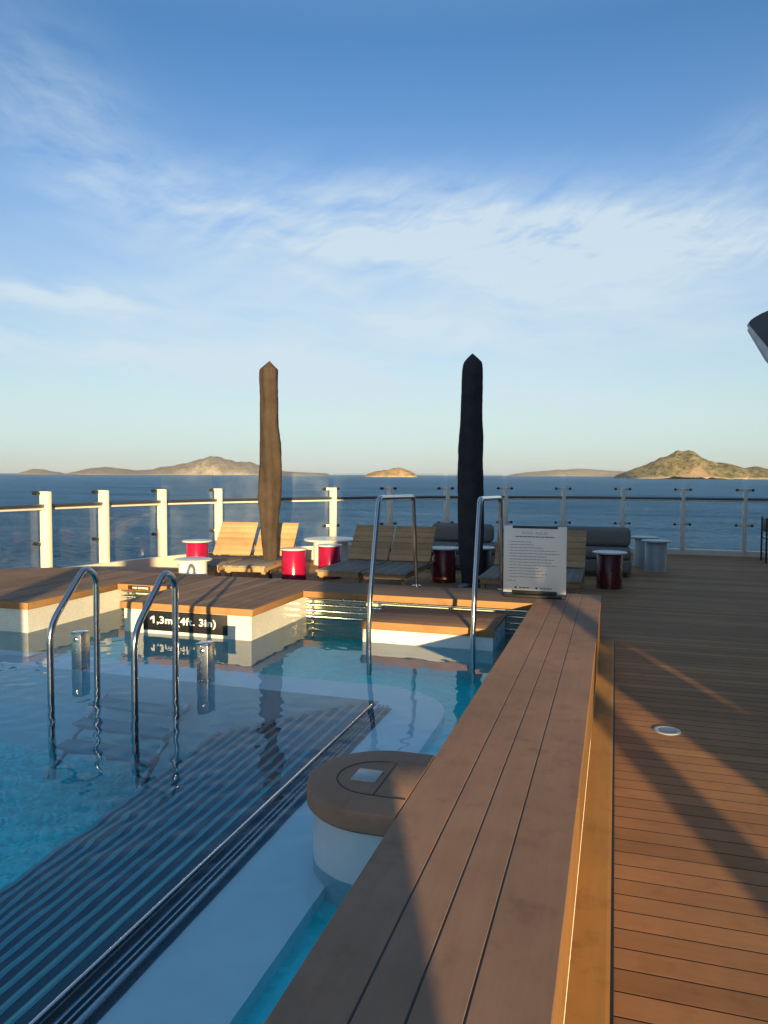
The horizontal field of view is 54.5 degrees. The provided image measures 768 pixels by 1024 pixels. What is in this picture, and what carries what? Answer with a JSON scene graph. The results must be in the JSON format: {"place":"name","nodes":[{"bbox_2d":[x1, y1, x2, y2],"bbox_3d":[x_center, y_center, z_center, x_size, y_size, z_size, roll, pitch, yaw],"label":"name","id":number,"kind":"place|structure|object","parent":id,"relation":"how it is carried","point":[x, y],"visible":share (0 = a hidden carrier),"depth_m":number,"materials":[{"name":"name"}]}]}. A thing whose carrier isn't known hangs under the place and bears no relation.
{"place":"outdoors","nodes":[
{"label":"outdoors","id":0,"kind":"place"},
{"bbox_2d":[67,456,330,475],"bbox_3d":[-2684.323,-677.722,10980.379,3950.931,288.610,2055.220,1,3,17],"label":"island","id":1,"kind":"structure","parent":0,"point":[212,465],"depth_m":10652.08,"materials":[{"name":"brown stone"}]},
{"bbox_2d":[0,608,515,1023],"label":"pool water","id":2,"kind":"structure","parent":0,"point":[121,814],"depth_m":3.34,"materials":[{"name":"blue liquid"}]},
{"bbox_2d":[0,473,767,568],"bbox_3d":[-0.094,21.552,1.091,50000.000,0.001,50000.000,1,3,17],"label":"sea","id":3,"kind":"structure","parent":0,"point":[132,529],"depth_m":459.92,"materials":[{"name":"liquid"}]},
{"bbox_2d":[17,469,64,473],"bbox_3d":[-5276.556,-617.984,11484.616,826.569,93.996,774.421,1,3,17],"label":"islet","id":4,"kind":"object","parent":3,"relation":"in","point":[37,471],"visible":0.81,"depth_m":11330.61,"materials":[{"name":"grey stone"}]},
{"bbox_2d":[365,468,416,476],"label":"islet","id":5,"kind":"object","parent":3,"relation":"in","point":[397,472],"visible":0.84,"depth_m":5910.42,"materials":[{"name":"brown stone"}]},
{"bbox_2d":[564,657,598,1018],"bbox_3d":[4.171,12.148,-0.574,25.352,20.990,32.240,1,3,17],"label":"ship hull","id":6,"kind":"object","parent":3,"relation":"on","point":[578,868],"depth_m":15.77,"materials":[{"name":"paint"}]},
{"bbox_2d":[170,553,767,1023],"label":"deck","id":7,"kind":"structure","parent":6,"relation":"on","point":[688,633],"depth_m":3.79,"materials":[{"name":"brown wood"}]},
{"bbox_2d":[117,574,218,590],"bbox_3d":[-2.374,0.951,8.285,0.741,0.402,0.894,1,3,17],"label":"pool back ledge","id":8,"kind":"object","parent":7,"relation":"on","point":[182,579],"visible":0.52,"depth_m":8.14,"materials":[{"name":"brown wood"}]},
{"bbox_2d":[121,590,150,608],"bbox_3d":[-2.485,1.029,7.941,0.710,0.380,0.043,1,3,17],"label":"steel grille","id":9,"kind":"object","parent":8,"relation":"attached to","point":[127,596],"visible":0.16,"depth_m":7.99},
{"bbox_2d":[128,585,149,590],"bbox_3d":[-2.591,0.803,7.872,0.270,0.047,0.006,1,3,17],"label":"sign","id":10,"kind":"object","parent":8,"relation":"attached to","point":[143,588],"visible":1,"depth_m":7.87,"materials":[{"name":"white paint"}]},
{"bbox_2d":[173,557,211,574],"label":"drum table","id":11,"kind":"object","parent":7,"relation":"on","point":[193,565],"visible":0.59,"depth_m":9.24,"materials":[{"name":"white paint"}]},
{"bbox_2d":[182,539,211,571],"bbox_3d":[-3.002,0.708,11.977,0.476,0.510,0.476,1,3,17],"label":"drum table","id":12,"kind":"object","parent":7,"relation":"on","point":[196,547],"visible":0.57,"depth_m":11.82,"materials":[{"name":"red paint"}]},
{"bbox_2d":[177,522,258,575],"bbox_3d":[-2.401,0.602,11.107,0.600,0.815,1.800,1,3,10],"label":"sun lounger","id":13,"kind":"object","parent":7,"relation":"on","point":[235,542],"visible":0.73,"depth_m":11.55,"materials":[{"name":"brown wood"}]},
{"bbox_2d":[223,523,298,577],"bbox_3d":[-1.751,0.610,10.994,0.600,0.815,1.800,1,3,10],"label":"sun lounger","id":14,"kind":"object","parent":7,"relation":"on","point":[287,533],"visible":0.56,"depth_m":11.00,"materials":[{"name":"brown wood"}]},
{"bbox_2d":[258,361,281,578],"bbox_3d":[-1.656,-0.575,10.814,0.380,3.199,0.380,1,3,17],"label":"closed umbrella","id":15,"kind":"object","parent":7,"relation":"on","point":[270,486],"visible":0.94,"depth_m":10.70,"materials":[{"name":"fabric"}]},
{"bbox_2d":[281,547,306,579],"bbox_3d":[-1.304,0.776,10.771,0.381,0.510,0.381,1,3,17],"label":"drum table","id":16,"kind":"object","parent":7,"relation":"on","point":[293,563],"visible":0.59,"depth_m":10.62,"materials":[{"name":"red paint"}]},
{"bbox_2d":[304,536,352,565],"bbox_3d":[-0.936,0.691,13.064,0.940,0.452,0.940,1,3,17],"label":"round table","id":17,"kind":"object","parent":7,"relation":"on","point":[343,541],"visible":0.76,"depth_m":12.88,"materials":[{"name":"white paint"}]},
{"bbox_2d":[317,543,341,578],"bbox_3d":[-0.829,0.749,11.356,0.381,0.510,0.381,1,3,17],"label":"drum table","id":18,"kind":"object","parent":7,"relation":"on","point":[329,554],"visible":0.75,"depth_m":11.20,"materials":[{"name":"red paint"}]},
{"bbox_2d":[316,525,394,582],"bbox_3d":[-0.343,0.640,10.518,0.600,0.815,1.800,1,3,17],"label":"sun lounger","id":19,"kind":"object","parent":7,"relation":"on","point":[360,552],"visible":0.81,"depth_m":10.89,"materials":[{"name":"brown wood"}]},
{"bbox_2d":[0,473,767,572],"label":"glass railing","id":20,"kind":"object","parent":7,"relation":"on","point":[161,562],"visible":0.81,"depth_m":12.75,"materials":[{"name":"metal"}]},
{"bbox_2d":[361,526,435,584],"bbox_3d":[0.259,0.652,10.331,0.600,0.815,1.800,1,3,17],"label":"sun lounger","id":21,"kind":"object","parent":7,"relation":"on","point":[399,565],"visible":0.86,"depth_m":10.71,"materials":[{"name":"brown wood"}]},
{"bbox_2d":[303,581,536,609],"bbox_3d":[0.377,1.002,7.526,2.296,0.402,0.714,1,3,17],"label":"pool back ledge","id":22,"kind":"object","parent":7,"relation":"on","point":[486,598],"visible":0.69,"depth_m":7.35,"materials":[{"name":"brown wood"}]},
{"bbox_2d":[367,495,420,645],"bbox_3d":[0.112,0.899,7.122,0.100,2.145,1.652,1,3,17],"label":"handrail","id":23,"kind":"object","parent":22,"relation":"attached to","point":[373,562],"visible":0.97,"depth_m":6.49,"materials":[{"name":"silver metal"}]},
{"bbox_2d":[306,597,528,630],"bbox_3d":[0.301,1.076,7.260,2.275,0.380,0.043,1,3,17],"label":"steel grille","id":24,"kind":"object","parent":22,"relation":"attached to","point":[312,604],"visible":0.26,"depth_m":7.40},
{"bbox_2d":[470,496,502,653],"bbox_3d":[0.967,0.916,6.857,0.100,2.145,1.652,1,3,17],"label":"handrail","id":25,"kind":"object","parent":22,"relation":"attached to","point":[481,499],"visible":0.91,"depth_m":6.22,"materials":[{"name":"silver metal"}]},
{"bbox_2d":[503,525,566,599],"bbox_3d":[1.470,0.476,7.251,0.600,0.686,0.260,1,3,17],"label":"rules board","id":26,"kind":"object","parent":22,"relation":"on","point":[535,559],"visible":1,"depth_m":7.21,"materials":[{"name":"white plastic"}]},
{"bbox_2d":[264,593,601,1023],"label":"pool bench","id":27,"kind":"object","parent":7,"relation":"on","point":[457,905],"visible":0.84,"depth_m":2.23,"materials":[{"name":"brown wood"}]},
{"bbox_2d":[432,546,458,582],"bbox_3d":[0.883,0.774,11.002,0.476,0.510,0.476,1,3,17],"label":"drum table","id":28,"kind":"object","parent":7,"relation":"on","point":[444,566],"visible":0.87,"depth_m":10.85,"materials":[{"name":"red paint"}]},
{"bbox_2d":[428,523,496,568],"bbox_3d":[1.475,0.582,12.560,1.500,0.740,0.780,1,3,17],"label":"lounge sofa","id":29,"kind":"object","parent":7,"relation":"on","point":[446,534],"visible":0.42,"depth_m":12.67,"materials":[{"name":"fabric"}]},
{"bbox_2d":[454,354,483,588],"bbox_3d":[1.206,-0.554,10.292,0.380,3.236,0.380,1,3,17],"label":"closed umbrella","id":30,"kind":"object","parent":7,"relation":"on","point":[470,478],"visible":0.88,"depth_m":10.17,"materials":[{"name":"fabric"}]},
{"bbox_2d":[481,546,494,573],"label":"drum table","id":31,"kind":"object","parent":7,"relation":"on","point":[486,561],"visible":0.24,"depth_m":10.93,"materials":[{"name":"black metal"}]},
{"bbox_2d":[478,528,503,588],"bbox_3d":[1.707,0.680,9.903,0.600,0.815,1.800,1,3,17],"label":"sun lounger","id":32,"kind":"object","parent":7,"relation":"on","point":[490,575],"visible":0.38,"depth_m":9.45,"materials":[{"name":"brown wood"}]},
{"bbox_2d":[566,530,586,593],"bbox_3d":[2.299,0.692,9.719,0.600,0.815,1.800,1,3,17],"label":"sun lounger","id":33,"kind":"object","parent":7,"relation":"on","point":[576,555],"visible":0.42,"depth_m":10.08,"materials":[{"name":"brown wood"}]},
{"bbox_2d":[564,640,613,1023],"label":"deck margin plank","id":34,"kind":"object","parent":7,"relation":"on","point":[588,996],"visible":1,"depth_m":2.90,"materials":[{"name":"brown wood"}]},
{"bbox_2d":[558,526,631,577],"bbox_3d":[3.318,0.619,11.988,1.260,0.740,0.780,1,3,17],"label":"lounge sofa","id":35,"kind":"object","parent":7,"relation":"on","point":[609,538],"visible":0.55,"depth_m":11.96,"materials":[{"name":"fabric"}]},
{"bbox_2d":[592,550,626,588],"bbox_3d":[3.171,0.810,10.481,0.476,0.510,0.476,1,3,17],"label":"drum table","id":36,"kind":"object","parent":7,"relation":"on","point":[609,569],"visible":1,"depth_m":10.34,"materials":[{"name":"red paint"}]},
{"bbox_2d":[610,641,614,1023],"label":"deck seam","id":37,"kind":"object","parent":7,"relation":"on","point":[612,965],"visible":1,"depth_m":2.84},
{"bbox_2d":[631,536,658,566],"bbox_3d":[4.552,0.687,13.034,0.476,0.510,0.476,1,3,17],"label":"drum table","id":38,"kind":"object","parent":7,"relation":"on","point":[639,554],"visible":0.69,"depth_m":12.91,"materials":[{"name":"white metal"}]},
{"bbox_2d":[641,539,671,571],"bbox_3d":[4.497,0.723,12.319,0.476,0.510,0.476,1,3,17],"label":"drum table","id":39,"kind":"object","parent":7,"relation":"on","point":[655,555],"visible":1,"depth_m":12.17,"materials":[{"name":"white metal"}]},
{"bbox_2d":[654,726,680,734],"bbox_3d":[1.755,1.353,4.616,0.160,0.006,0.160,1,3,17],"label":"deck light","id":40,"kind":"object","parent":7,"relation":"on","point":[666,730],"visible":1,"depth_m":4.60,"materials":[{"name":"metal"}]},
{"bbox_2d":[747,311,767,362],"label":"canopy arm","id":41,"kind":"object","parent":7,"relation":"on","point":[757,329],"visible":1,"depth_m":8.93},
{"bbox_2d":[0,0,767,474],"label":"sky","id":42,"kind":"structure","parent":0,"point":[362,200],"materials":[{"name":"blue"}]},
{"bbox_2d":[508,469,626,475],"bbox_3d":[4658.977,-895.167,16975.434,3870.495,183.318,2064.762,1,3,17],"label":"distant land","id":43,"kind":"structure","parent":0,"point":[580,472],"depth_m":16659.19,"materials":[{"name":"grey stone"}]},
{"bbox_2d":[613,450,767,478],"bbox_3d":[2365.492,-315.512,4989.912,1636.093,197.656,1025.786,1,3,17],"label":"island","id":44,"kind":"structure","parent":0,"point":[687,464],"depth_m":4796.71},
{"bbox_2d":[760,517,767,562],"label":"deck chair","id":45,"kind":"object","parent":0,"point":[764,524],"visible":1,"depth_m":13.68,"materials":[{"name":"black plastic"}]},
{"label":"pool channel floor","id":46,"kind":"structure","parent":0,"visible":0},
{"bbox_2d":[120,576,327,640],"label":"pool platform","id":47,"kind":"structure","parent":46,"relation":"on","point":[253,608],"depth_m":6.99,"materials":[{"name":"brown wood"}]},
{"bbox_2d":[143,610,227,635],"bbox_3d":[-1.793,0.994,6.699,0.865,0.181,0.008,1,3,17],"label":"depth sign","id":48,"kind":"object","parent":47,"relation":"attached to","point":[210,624],"visible":0.96,"depth_m":6.68,"materials":[{"name":"black plastic"}]},
{"bbox_2d":[136,593,525,627],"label":"pool end wall","id":49,"kind":"structure","parent":46,"relation":"on","point":[395,606],"depth_m":7.51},
{"bbox_2d":[307,751,434,884],"bbox_3d":[-0.082,1.654,2.948,0.431,1.258,0.604,1,3,17],"label":"pedestal seat","id":50,"kind":"object","parent":46,"relation":"on","point":[356,802],"visible":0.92,"depth_m":2.74,"materials":[{"name":"brown wood"}]},
{"bbox_2d":[361,607,506,650],"bbox_3d":[0.457,1.494,6.686,1.170,1.105,0.714,1,3,17],"label":"pool step","id":51,"kind":"object","parent":46,"relation":"on","point":[426,627],"visible":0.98,"depth_m":6.41,"materials":[{"name":"brown wood"}]},
{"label":"pool floor","id":52,"kind":"structure","parent":0,"visible":0},
{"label":"pool ledge","id":53,"kind":"structure","parent":52,"relation":"on","visible":0},
{"bbox_2d":[71,630,89,665],"bbox_3d":[-2.323,1.077,5.697,0.096,0.332,0.118,1,3,17],"label":"water spout","id":54,"kind":"object","parent":53,"relation":"on","point":[80,644],"visible":0.89,"depth_m":5.66,"materials":[{"name":"metal"}]},
{"bbox_2d":[29,704,372,1023],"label":"overflow channel","id":55,"kind":"object","parent":53,"relation":"on","point":[72,986],"visible":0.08,"depth_m":2.56,"materials":[{"name":"silver metal"}]},
{"bbox_2d":[196,640,214,678],"bbox_3d":[-1.283,1.099,5.354,0.096,0.332,0.118,1,3,17],"label":"water spout","id":56,"kind":"object","parent":53,"relation":"on","point":[205,659],"visible":0.9,"depth_m":5.32,"materials":[{"name":"metal"}]},
{"bbox_3d":[-1.834,1.893,5.183,0.740,0.636,0.655,1,3,17],"label":"submerged step","id":57,"kind":"object","parent":53,"relation":"attached to","visible":0},
{"bbox_2d":[46,567,99,692],"bbox_3d":[-2.155,1.301,5.206,0.044,1.816,0.513,1,3,17],"label":"grab rail","id":58,"kind":"object","parent":57,"relation":"attached to","point":[91,572],"visible":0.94,"depth_m":5.17,"materials":[{"name":"silver metal"}]},
{"bbox_2d":[131,571,178,701],"bbox_3d":[-1.530,1.314,5.012,0.044,1.816,0.513,1,3,17],"label":"grab rail","id":59,"kind":"object","parent":57,"relation":"attached to","point":[163,575],"visible":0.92,"depth_m":4.99,"materials":[{"name":"silver metal"}]},
{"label":"pool wall","id":60,"kind":"structure","parent":52,"relation":"on","visible":0},
{"bbox_2d":[0,568,160,632],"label":"pool platform","id":61,"kind":"structure","parent":60,"relation":"attached to","point":[30,599],"depth_m":7.55,"materials":[{"name":"brown wood"}]}
]}

